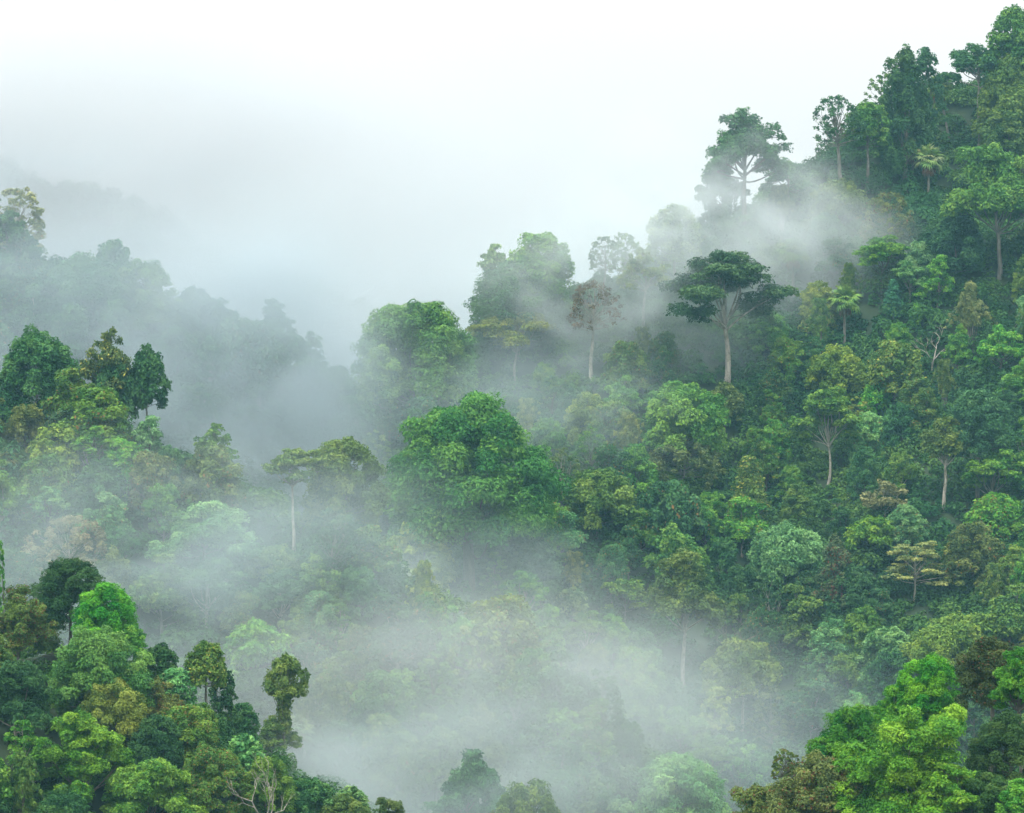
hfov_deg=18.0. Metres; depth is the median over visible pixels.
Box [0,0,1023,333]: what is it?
sky
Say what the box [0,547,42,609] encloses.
broadleaf tree
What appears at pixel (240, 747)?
broadleaf tree
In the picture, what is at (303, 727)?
fan palm
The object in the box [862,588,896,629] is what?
broadleaf tree
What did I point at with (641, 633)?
broadleaf tree
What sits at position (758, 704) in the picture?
slender tree
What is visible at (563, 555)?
spreading tree
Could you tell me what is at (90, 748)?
broadleaf tree
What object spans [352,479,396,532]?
broadleaf tree
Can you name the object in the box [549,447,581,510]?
slender tree
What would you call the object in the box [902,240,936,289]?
broadleaf tree
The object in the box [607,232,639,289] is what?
broadleaf tree
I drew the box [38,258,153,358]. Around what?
broadleaf tree
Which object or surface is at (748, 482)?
broadleaf tree
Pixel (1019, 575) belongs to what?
spreading tree
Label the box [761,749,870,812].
broadleaf tree
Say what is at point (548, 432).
spreading tree
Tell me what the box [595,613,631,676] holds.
broadleaf tree
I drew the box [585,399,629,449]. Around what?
broadleaf tree
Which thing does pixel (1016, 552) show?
spreading tree
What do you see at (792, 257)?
fan palm
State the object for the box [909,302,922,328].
broadleaf tree
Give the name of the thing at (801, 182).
broadleaf tree
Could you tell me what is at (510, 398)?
spreading tree
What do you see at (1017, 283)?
broadleaf tree
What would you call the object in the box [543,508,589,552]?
spreading tree
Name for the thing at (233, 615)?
spreading tree
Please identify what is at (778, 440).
broadleaf tree
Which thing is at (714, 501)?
spreading tree
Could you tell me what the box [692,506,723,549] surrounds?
spreading tree
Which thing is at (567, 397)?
spreading tree
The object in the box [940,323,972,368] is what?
spreading tree
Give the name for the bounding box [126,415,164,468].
spreading tree
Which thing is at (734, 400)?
broadleaf tree
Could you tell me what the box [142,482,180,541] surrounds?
spreading tree
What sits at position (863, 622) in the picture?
broadleaf tree
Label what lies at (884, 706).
broadleaf tree
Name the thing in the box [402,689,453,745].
slender tree
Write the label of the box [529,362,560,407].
broadleaf tree
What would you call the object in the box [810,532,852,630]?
creeper covered tree
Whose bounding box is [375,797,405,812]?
broadleaf tree
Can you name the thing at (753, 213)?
broadleaf tree
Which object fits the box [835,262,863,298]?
tree
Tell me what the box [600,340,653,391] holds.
broadleaf tree
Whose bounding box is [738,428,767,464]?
broadleaf tree
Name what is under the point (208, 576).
spreading tree
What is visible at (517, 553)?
broadleaf tree
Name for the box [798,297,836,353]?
tree
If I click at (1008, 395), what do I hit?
spreading tree
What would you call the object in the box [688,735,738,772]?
spreading tree
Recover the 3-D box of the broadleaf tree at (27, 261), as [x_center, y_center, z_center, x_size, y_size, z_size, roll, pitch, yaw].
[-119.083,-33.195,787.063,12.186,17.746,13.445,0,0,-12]
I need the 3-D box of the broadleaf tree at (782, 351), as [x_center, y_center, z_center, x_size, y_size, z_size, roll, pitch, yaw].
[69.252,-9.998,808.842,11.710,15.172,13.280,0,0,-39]
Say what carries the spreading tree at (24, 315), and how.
on the ground
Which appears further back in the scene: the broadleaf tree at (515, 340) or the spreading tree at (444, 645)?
the broadleaf tree at (515, 340)
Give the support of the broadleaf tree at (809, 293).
on the ground
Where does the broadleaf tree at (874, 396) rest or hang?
on the ground
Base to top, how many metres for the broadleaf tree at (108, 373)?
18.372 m
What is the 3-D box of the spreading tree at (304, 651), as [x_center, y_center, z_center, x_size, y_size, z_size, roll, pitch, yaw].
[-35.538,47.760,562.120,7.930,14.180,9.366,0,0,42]
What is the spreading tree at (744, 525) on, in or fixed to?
on the ground
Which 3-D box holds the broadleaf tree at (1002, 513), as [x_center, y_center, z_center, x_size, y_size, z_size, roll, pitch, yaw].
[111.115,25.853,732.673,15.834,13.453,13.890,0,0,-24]
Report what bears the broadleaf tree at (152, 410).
on the ground
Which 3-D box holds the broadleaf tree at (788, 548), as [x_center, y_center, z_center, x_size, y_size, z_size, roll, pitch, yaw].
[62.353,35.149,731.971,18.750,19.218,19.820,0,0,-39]
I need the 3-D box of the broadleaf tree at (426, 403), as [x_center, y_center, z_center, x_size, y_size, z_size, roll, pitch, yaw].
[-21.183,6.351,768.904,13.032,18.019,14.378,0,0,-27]
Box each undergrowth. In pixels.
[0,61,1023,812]
[0,629,1018,812]
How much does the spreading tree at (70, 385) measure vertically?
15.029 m
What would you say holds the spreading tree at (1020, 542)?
on the ground
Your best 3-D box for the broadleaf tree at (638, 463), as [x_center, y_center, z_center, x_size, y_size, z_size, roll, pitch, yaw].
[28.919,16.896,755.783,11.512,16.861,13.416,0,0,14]
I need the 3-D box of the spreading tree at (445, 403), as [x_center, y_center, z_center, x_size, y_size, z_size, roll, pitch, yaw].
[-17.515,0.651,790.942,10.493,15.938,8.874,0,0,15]
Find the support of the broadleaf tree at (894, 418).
on the ground
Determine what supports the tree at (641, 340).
on the ground
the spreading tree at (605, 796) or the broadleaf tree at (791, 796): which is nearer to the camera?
the broadleaf tree at (791, 796)
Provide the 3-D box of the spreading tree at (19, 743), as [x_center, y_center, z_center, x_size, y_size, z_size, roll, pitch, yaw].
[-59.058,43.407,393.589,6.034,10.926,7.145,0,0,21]
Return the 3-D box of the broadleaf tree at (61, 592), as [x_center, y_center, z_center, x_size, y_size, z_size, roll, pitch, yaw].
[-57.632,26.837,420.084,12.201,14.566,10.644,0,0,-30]
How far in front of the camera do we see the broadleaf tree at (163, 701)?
405.18 m
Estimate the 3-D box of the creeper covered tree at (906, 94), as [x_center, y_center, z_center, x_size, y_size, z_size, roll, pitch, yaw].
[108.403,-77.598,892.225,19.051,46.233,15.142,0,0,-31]
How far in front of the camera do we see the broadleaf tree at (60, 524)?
575.77 m
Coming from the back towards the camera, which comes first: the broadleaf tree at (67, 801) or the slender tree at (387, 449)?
the slender tree at (387, 449)
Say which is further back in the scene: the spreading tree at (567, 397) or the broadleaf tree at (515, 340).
the broadleaf tree at (515, 340)
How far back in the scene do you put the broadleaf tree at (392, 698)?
552.74 m
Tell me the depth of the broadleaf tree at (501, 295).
816.03 m
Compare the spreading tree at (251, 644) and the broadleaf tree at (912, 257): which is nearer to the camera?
the spreading tree at (251, 644)
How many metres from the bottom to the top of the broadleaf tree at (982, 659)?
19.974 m
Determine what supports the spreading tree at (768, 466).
on the ground
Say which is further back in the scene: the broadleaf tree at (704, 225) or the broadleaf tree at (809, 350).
the broadleaf tree at (704, 225)
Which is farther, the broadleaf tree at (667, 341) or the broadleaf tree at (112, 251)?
the broadleaf tree at (667, 341)
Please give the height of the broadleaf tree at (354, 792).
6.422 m
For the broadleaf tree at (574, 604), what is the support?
on the ground
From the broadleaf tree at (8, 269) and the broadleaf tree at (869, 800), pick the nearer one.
the broadleaf tree at (869, 800)
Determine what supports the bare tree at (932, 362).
on the ground
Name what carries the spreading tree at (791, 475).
on the ground
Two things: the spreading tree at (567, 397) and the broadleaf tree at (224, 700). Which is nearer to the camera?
the broadleaf tree at (224, 700)
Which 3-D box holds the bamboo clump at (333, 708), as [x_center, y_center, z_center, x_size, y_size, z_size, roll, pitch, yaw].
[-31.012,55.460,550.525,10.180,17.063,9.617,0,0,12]
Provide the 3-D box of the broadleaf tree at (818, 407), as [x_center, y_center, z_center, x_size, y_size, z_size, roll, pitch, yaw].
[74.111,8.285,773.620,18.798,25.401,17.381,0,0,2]
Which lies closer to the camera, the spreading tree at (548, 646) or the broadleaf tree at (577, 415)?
the spreading tree at (548, 646)
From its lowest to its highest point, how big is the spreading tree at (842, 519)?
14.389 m
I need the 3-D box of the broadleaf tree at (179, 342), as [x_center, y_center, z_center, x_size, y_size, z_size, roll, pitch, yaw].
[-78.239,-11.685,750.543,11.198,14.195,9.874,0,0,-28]
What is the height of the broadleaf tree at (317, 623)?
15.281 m
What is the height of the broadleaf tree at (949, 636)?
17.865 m
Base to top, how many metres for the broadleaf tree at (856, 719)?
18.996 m
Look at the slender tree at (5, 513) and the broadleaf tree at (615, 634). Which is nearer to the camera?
the slender tree at (5, 513)
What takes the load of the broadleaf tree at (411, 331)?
on the ground
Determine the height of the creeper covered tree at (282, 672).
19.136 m
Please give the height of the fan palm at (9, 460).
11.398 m
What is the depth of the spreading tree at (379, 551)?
592.37 m
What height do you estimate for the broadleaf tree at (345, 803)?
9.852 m
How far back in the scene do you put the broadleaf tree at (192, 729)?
401.44 m
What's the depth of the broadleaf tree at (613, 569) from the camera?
722.86 m
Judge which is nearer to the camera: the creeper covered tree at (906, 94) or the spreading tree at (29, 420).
the spreading tree at (29, 420)
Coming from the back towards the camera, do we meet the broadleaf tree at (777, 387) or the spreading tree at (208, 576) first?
the broadleaf tree at (777, 387)
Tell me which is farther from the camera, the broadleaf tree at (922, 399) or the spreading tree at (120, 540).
the broadleaf tree at (922, 399)
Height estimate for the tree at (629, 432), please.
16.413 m
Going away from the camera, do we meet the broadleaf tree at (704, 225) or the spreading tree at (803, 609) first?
the spreading tree at (803, 609)
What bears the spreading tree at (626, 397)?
on the ground
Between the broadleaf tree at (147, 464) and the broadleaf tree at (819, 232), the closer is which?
the broadleaf tree at (147, 464)
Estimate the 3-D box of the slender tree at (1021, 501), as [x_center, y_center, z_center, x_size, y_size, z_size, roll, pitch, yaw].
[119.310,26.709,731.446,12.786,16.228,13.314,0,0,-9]
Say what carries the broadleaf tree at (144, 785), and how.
on the ground
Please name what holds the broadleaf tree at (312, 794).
on the ground
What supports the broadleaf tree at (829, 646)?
on the ground
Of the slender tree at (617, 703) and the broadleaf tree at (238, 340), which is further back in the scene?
the broadleaf tree at (238, 340)
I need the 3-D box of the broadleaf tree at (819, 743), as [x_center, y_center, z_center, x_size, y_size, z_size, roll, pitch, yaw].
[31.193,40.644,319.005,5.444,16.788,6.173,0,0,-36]
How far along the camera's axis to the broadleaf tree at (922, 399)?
774.61 m
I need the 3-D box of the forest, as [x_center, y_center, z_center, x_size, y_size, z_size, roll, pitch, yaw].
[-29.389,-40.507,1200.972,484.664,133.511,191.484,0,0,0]
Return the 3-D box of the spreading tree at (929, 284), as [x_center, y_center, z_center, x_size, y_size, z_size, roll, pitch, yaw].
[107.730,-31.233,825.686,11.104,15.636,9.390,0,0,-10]
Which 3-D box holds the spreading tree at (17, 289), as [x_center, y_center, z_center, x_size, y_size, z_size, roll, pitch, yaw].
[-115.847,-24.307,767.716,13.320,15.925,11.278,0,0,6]
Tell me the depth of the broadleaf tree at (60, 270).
765.75 m
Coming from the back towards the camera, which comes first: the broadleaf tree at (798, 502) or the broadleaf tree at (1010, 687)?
the broadleaf tree at (798, 502)
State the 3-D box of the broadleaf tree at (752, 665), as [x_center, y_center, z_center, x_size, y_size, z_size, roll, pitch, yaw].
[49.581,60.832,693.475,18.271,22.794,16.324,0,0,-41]
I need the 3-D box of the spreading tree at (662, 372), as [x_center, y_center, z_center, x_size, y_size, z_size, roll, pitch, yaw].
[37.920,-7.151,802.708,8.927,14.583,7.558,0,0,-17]
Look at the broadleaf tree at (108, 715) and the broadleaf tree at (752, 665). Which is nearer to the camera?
the broadleaf tree at (108, 715)
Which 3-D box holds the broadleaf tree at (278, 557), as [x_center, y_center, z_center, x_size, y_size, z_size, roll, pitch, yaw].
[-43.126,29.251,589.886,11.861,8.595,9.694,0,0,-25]
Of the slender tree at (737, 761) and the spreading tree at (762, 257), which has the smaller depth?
the slender tree at (737, 761)
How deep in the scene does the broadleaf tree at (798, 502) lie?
745.39 m
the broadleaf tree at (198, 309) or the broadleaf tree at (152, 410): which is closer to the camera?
the broadleaf tree at (152, 410)
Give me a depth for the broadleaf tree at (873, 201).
855.04 m
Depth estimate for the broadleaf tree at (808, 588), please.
721.58 m
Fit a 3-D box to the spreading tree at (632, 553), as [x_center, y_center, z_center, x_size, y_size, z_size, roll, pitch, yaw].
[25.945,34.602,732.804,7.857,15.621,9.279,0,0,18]
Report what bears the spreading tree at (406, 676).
on the ground
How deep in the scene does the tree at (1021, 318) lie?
787.20 m
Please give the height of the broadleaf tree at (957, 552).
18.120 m
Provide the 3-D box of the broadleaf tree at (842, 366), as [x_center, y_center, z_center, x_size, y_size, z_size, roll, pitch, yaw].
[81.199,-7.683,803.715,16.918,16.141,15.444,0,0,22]
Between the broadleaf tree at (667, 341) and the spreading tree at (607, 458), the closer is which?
the spreading tree at (607, 458)
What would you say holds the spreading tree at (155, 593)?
on the ground
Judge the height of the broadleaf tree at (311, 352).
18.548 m
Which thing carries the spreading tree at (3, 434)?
on the ground
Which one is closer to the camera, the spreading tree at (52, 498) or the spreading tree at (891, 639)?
the spreading tree at (52, 498)
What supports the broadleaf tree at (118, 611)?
on the ground
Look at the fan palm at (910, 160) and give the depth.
892.88 m
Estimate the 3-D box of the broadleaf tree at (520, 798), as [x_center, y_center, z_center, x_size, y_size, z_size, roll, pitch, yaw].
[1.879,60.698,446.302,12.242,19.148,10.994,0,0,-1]
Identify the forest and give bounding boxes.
[0,153,443,388]
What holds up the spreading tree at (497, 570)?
on the ground
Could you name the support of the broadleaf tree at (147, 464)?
on the ground
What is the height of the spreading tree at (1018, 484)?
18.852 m
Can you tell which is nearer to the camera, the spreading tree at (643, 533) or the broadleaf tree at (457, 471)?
the broadleaf tree at (457, 471)
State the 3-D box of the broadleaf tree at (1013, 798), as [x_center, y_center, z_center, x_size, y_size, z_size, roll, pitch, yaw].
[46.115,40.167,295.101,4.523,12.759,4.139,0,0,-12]
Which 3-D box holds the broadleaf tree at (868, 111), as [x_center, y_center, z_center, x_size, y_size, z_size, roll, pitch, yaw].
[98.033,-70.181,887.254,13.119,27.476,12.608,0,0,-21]
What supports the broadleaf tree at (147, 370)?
on the ground
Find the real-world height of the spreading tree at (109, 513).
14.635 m
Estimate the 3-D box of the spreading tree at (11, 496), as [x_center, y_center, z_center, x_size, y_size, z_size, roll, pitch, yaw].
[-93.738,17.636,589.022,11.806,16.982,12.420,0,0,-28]
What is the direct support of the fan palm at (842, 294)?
on the ground
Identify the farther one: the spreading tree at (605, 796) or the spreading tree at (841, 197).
the spreading tree at (841, 197)
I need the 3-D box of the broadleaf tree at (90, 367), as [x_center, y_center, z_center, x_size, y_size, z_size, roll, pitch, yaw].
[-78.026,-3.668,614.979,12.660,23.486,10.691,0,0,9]
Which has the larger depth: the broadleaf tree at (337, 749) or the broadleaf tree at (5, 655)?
the broadleaf tree at (337, 749)
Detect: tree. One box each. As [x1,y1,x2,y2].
[0,186,46,248]
[0,210,29,248]
[0,253,21,308]
[0,271,48,311]
[0,317,13,371]
[0,323,81,403]
[0,397,14,438]
[0,425,29,482]
[0,459,28,538]
[0,502,18,547]
[0,540,5,613]
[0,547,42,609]
[0,584,59,661]
[0,631,15,666]
[0,659,56,752]
[0,757,16,812]
[0,794,10,812]
[1,719,48,781]
[2,235,47,286]
[5,403,47,452]
[6,750,44,812]
[7,290,52,334]
[10,452,76,523]
[14,250,98,329]
[20,515,107,577]
[26,486,70,547]
[26,557,107,643]
[27,423,90,493]
[31,710,135,802]
[34,783,92,812]
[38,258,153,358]
[38,367,95,420]
[44,409,81,460]
[45,624,155,717]
[46,318,81,362]
[56,386,132,459]
[67,456,129,519]
[67,485,132,539]
[68,425,112,466]
[68,581,142,656]
[78,326,135,389]
[79,677,147,749]
[88,544,137,606]
[91,351,142,418]
[94,238,132,269]
[94,258,186,335]
[95,524,142,563]
[99,757,208,812]
[104,437,143,497]
[113,622,147,667]
[125,342,172,430]
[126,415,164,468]
[126,450,183,519]
[126,552,199,633]
[127,399,159,427]
[127,713,187,768]
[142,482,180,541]
[142,675,185,727]
[143,642,178,678]
[144,500,261,560]
[154,326,197,380]
[157,444,185,493]
[159,667,197,705]
[161,704,218,765]
[170,556,247,632]
[173,285,217,341]
[176,444,247,510]
[178,741,254,812]
[181,381,222,434]
[183,639,227,705]
[187,702,219,743]
[193,422,239,459]
[208,662,238,735]
[210,297,231,326]
[212,310,239,342]
[212,315,286,398]
[216,590,270,633]
[222,616,294,682]
[224,667,281,730]
[224,733,267,778]
[226,751,294,812]
[227,702,261,738]
[239,755,297,812]
[243,543,301,580]
[251,568,306,631]
[257,298,295,327]
[258,320,309,370]
[258,714,302,755]
[261,448,335,552]
[261,652,310,774]
[277,606,315,659]
[282,777,335,812]
[289,553,346,643]
[289,640,328,683]
[291,408,323,468]
[292,507,367,584]
[295,331,328,366]
[295,590,341,656]
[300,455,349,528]
[304,436,391,543]
[308,720,365,781]
[311,650,355,719]
[312,365,360,420]
[320,793,371,812]
[323,603,355,672]
[325,395,371,449]
[333,785,369,809]
[336,566,380,623]
[343,668,417,749]
[344,524,403,578]
[349,298,480,406]
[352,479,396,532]
[352,594,441,672]
[353,429,392,483]
[356,365,410,416]
[358,713,406,776]
[358,729,435,803]
[374,398,405,448]
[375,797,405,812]
[381,389,575,594]
[388,519,459,593]
[390,668,419,708]
[393,396,440,449]
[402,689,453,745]
[414,591,449,649]
[416,712,462,802]
[421,748,506,812]
[423,379,453,408]
[436,605,477,676]
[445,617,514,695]
[452,702,508,765]
[461,259,572,359]
[463,593,544,673]
[465,311,558,384]
[476,243,505,281]
[479,551,508,594]
[489,534,563,604]
[490,778,560,812]
[497,392,517,416]
[498,569,549,611]
[506,231,575,338]
[523,417,570,459]
[523,650,601,732]
[525,499,569,552]
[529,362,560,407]
[531,594,565,647]
[535,707,583,762]
[536,619,568,667]
[537,771,577,812]
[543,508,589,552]
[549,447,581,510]
[553,586,588,621]
[556,382,580,422]
[556,542,583,583]
[561,391,610,444]
[561,467,639,538]
[562,610,608,657]
[566,279,627,381]
[568,697,618,789]
[569,426,606,476]
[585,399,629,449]
[587,668,626,744]
[588,236,619,307]
[591,443,635,485]
[591,543,629,602]
[591,776,622,812]
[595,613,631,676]
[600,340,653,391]
[600,578,646,621]
[604,374,644,409]
[606,411,648,451]
[606,797,639,812]
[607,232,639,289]
[610,525,642,579]
[610,646,669,704]
[611,672,667,732]
[612,721,647,771]
[615,247,670,327]
[618,443,658,496]
[622,627,665,686]
[623,750,732,812]
[626,478,709,546]
[628,508,659,550]
[633,326,654,353]
[634,546,727,687]
[639,520,710,579]
[640,380,730,471]
[642,437,728,490]
[643,203,703,277]
[647,331,680,375]
[649,349,682,384]
[657,249,799,382]
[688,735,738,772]
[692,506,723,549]
[694,165,751,249]
[694,685,736,735]
[695,204,731,251]
[699,491,729,520]
[699,636,782,731]
[702,107,794,224]
[704,218,756,263]
[706,537,738,585]
[711,381,744,430]
[713,737,768,804]
[716,624,760,643]
[721,495,769,556]
[721,563,766,611]
[726,593,755,631]
[727,455,771,542]
[728,203,767,247]
[728,782,788,812]
[737,435,780,499]
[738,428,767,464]
[741,604,792,661]
[742,575,790,646]
[746,520,825,585]
[746,685,797,750]
[747,311,788,360]
[748,242,781,291]
[754,369,794,418]
[757,417,793,469]
[758,156,816,208]
[759,389,786,424]
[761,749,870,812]
[765,336,810,385]
[770,748,799,781]
[773,678,839,738]
[775,465,802,498]
[777,583,822,655]
[778,481,818,529]
[784,389,862,484]
[785,569,823,601]
[797,280,840,332]
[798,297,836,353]
[798,336,826,382]
[800,178,873,233]
[802,343,867,391]
[802,733,843,785]
[803,617,855,681]
[804,212,850,260]
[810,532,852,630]
[812,94,865,216]
[812,591,847,634]
[814,236,858,286]
[814,741,888,812]
[819,702,890,758]
[824,498,857,547]
[826,652,864,692]
[829,385,853,432]
[833,562,881,621]
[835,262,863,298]
[835,604,882,669]
[839,396,871,448]
[840,702,983,812]
[842,690,871,723]
[843,101,892,192]
[843,446,880,496]
[843,514,907,560]
[845,411,893,463]
[851,650,914,713]
[852,234,910,296]
[853,785,924,812]
[854,625,915,683]
[855,191,915,239]
[857,379,893,415]
[859,479,907,516]
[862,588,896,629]
[863,71,891,157]
[864,338,925,400]
[867,684,920,755]
[872,41,934,192]
[878,402,920,454]
[881,452,917,496]
[881,540,956,600]
[883,279,904,318]
[884,321,915,364]
[884,504,928,563]
[890,260,926,302]
[890,652,966,735]
[899,377,938,431]
[899,611,990,686]
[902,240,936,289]
[907,46,949,151]
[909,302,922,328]
[911,324,947,374]
[912,254,955,307]
[913,760,985,812]
[917,214,986,279]
[918,416,970,511]
[927,72,952,141]
[928,358,959,416]
[937,142,1023,279]
[937,520,1005,592]
[940,43,999,145]
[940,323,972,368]
[944,280,997,353]
[948,388,1016,499]
[953,635,1016,770]
[954,771,1012,812]
[957,694,999,758]
[960,448,1023,493]
[962,709,1023,781]
[963,491,1023,540]
[969,51,1023,151]
[971,562,1010,601]
[971,582,1023,649]
[973,324,1023,379]
[978,105,1023,158]
[979,3,1023,106]
[987,646,1023,777]
[994,382,1021,430]
[994,778,1023,812]
[995,358,1023,407]
[998,544,1023,584]
[1004,554,1023,600]
[1008,450,1023,500]
[1009,254,1023,301]
[1010,430,1023,471]
[1012,304,1023,335]
[1012,500,1023,538]
[1012,633,1023,655]
[1013,518,1023,547]
[1015,295,1023,334]
[1016,227,1023,242]
[1016,416,1023,448]
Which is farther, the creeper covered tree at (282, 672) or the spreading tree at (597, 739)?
the spreading tree at (597, 739)
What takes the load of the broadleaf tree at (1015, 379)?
on the ground
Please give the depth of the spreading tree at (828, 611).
711.27 m
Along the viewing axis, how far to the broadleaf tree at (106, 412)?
599.82 m
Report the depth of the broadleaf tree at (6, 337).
744.75 m
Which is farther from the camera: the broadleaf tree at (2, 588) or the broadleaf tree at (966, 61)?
the broadleaf tree at (966, 61)
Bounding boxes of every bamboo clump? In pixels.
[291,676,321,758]
[310,682,357,772]
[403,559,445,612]
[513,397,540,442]
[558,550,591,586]
[763,184,802,239]
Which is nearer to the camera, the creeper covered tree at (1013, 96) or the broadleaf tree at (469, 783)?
the broadleaf tree at (469, 783)
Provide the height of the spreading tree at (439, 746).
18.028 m
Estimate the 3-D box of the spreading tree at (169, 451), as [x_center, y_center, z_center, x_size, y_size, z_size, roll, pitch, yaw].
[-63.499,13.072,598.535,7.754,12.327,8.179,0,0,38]
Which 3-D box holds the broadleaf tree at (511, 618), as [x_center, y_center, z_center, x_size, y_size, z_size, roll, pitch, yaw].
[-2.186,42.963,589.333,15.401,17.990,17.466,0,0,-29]
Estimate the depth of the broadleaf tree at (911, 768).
297.94 m
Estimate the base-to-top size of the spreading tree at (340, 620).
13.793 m
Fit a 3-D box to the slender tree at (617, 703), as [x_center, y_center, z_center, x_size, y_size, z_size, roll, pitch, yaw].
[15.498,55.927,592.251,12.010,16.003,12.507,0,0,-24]
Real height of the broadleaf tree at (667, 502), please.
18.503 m
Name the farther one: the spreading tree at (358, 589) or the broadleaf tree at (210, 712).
the spreading tree at (358, 589)
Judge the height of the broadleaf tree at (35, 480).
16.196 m
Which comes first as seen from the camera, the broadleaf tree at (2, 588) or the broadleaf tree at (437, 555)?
the broadleaf tree at (2, 588)
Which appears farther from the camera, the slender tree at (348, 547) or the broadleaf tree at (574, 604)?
the broadleaf tree at (574, 604)
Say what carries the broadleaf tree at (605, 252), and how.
on the ground
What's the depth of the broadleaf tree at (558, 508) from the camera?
728.88 m
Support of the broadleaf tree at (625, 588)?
on the ground
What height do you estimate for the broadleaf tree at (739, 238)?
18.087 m
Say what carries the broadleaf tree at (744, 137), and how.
on the ground
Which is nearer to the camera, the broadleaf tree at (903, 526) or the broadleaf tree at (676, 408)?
the broadleaf tree at (903, 526)
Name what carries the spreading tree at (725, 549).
on the ground
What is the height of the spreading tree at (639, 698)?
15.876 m
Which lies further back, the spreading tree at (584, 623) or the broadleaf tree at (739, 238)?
the broadleaf tree at (739, 238)
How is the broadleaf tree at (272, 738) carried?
on the ground
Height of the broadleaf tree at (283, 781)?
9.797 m
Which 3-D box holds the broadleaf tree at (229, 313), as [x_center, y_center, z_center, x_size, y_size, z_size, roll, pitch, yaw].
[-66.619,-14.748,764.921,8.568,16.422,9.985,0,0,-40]
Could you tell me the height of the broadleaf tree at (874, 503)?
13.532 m
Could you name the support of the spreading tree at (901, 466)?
on the ground
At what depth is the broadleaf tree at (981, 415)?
739.63 m
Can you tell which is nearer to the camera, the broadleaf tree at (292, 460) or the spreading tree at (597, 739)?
the spreading tree at (597, 739)
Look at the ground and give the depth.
745.76 m
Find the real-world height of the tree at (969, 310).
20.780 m
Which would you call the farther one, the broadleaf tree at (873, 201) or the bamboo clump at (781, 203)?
the bamboo clump at (781, 203)
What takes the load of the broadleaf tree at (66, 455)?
on the ground
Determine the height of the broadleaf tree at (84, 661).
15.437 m
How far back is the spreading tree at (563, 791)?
553.63 m
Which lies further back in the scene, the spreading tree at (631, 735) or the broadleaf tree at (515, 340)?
the broadleaf tree at (515, 340)
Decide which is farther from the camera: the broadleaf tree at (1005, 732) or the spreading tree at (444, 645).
the spreading tree at (444, 645)
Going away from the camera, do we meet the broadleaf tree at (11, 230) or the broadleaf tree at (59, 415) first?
the broadleaf tree at (59, 415)
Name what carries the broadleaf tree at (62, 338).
on the ground
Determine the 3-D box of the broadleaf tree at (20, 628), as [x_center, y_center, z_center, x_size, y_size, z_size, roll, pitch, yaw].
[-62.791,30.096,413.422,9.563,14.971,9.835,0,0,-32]
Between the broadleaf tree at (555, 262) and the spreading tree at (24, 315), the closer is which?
the spreading tree at (24, 315)
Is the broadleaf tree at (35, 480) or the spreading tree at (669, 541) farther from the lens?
the spreading tree at (669, 541)
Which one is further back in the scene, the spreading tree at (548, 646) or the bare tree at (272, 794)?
the spreading tree at (548, 646)
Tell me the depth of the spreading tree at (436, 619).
585.66 m
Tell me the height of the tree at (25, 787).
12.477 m
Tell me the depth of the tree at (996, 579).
699.52 m
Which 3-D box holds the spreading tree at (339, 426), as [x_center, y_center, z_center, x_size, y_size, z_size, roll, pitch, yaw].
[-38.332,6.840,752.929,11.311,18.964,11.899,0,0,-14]
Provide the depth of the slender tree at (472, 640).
577.31 m
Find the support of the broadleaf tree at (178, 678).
on the ground
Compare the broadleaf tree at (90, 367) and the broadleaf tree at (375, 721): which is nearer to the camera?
the broadleaf tree at (375, 721)
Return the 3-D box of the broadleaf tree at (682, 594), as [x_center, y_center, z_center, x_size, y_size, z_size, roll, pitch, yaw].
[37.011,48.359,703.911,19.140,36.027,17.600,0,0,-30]
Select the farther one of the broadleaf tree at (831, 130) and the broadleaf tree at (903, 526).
the broadleaf tree at (831, 130)
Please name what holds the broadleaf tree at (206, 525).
on the ground
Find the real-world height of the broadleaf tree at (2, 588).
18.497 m
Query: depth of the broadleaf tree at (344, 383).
766.36 m
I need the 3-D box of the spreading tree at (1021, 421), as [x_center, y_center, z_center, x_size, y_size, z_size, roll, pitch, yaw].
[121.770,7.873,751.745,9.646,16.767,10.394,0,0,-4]
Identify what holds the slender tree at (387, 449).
on the ground
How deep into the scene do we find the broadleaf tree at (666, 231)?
854.11 m
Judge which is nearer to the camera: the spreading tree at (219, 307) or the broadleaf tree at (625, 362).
the spreading tree at (219, 307)
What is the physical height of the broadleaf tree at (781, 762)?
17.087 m
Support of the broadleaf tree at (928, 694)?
on the ground
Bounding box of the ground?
[0,98,1023,812]
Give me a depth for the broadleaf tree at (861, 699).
671.15 m
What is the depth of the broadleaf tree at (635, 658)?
677.93 m
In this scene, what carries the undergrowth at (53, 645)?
on the ground
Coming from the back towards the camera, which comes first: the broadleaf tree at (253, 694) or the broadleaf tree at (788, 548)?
the broadleaf tree at (788, 548)
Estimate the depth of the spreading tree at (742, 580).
726.25 m
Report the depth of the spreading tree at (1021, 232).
832.38 m
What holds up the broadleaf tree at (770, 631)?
on the ground
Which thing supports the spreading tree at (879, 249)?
on the ground
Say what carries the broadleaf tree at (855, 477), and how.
on the ground
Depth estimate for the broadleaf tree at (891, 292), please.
825.88 m
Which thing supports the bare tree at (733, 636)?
on the ground
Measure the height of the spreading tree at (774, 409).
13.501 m
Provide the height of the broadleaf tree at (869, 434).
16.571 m
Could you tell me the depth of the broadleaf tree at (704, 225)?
886.49 m
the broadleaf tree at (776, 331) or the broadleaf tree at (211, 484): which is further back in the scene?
the broadleaf tree at (776, 331)
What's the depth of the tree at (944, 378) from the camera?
777.33 m
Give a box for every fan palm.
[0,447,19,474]
[287,712,315,769]
[772,235,811,297]
[827,285,863,343]
[901,136,923,174]
[911,143,944,191]

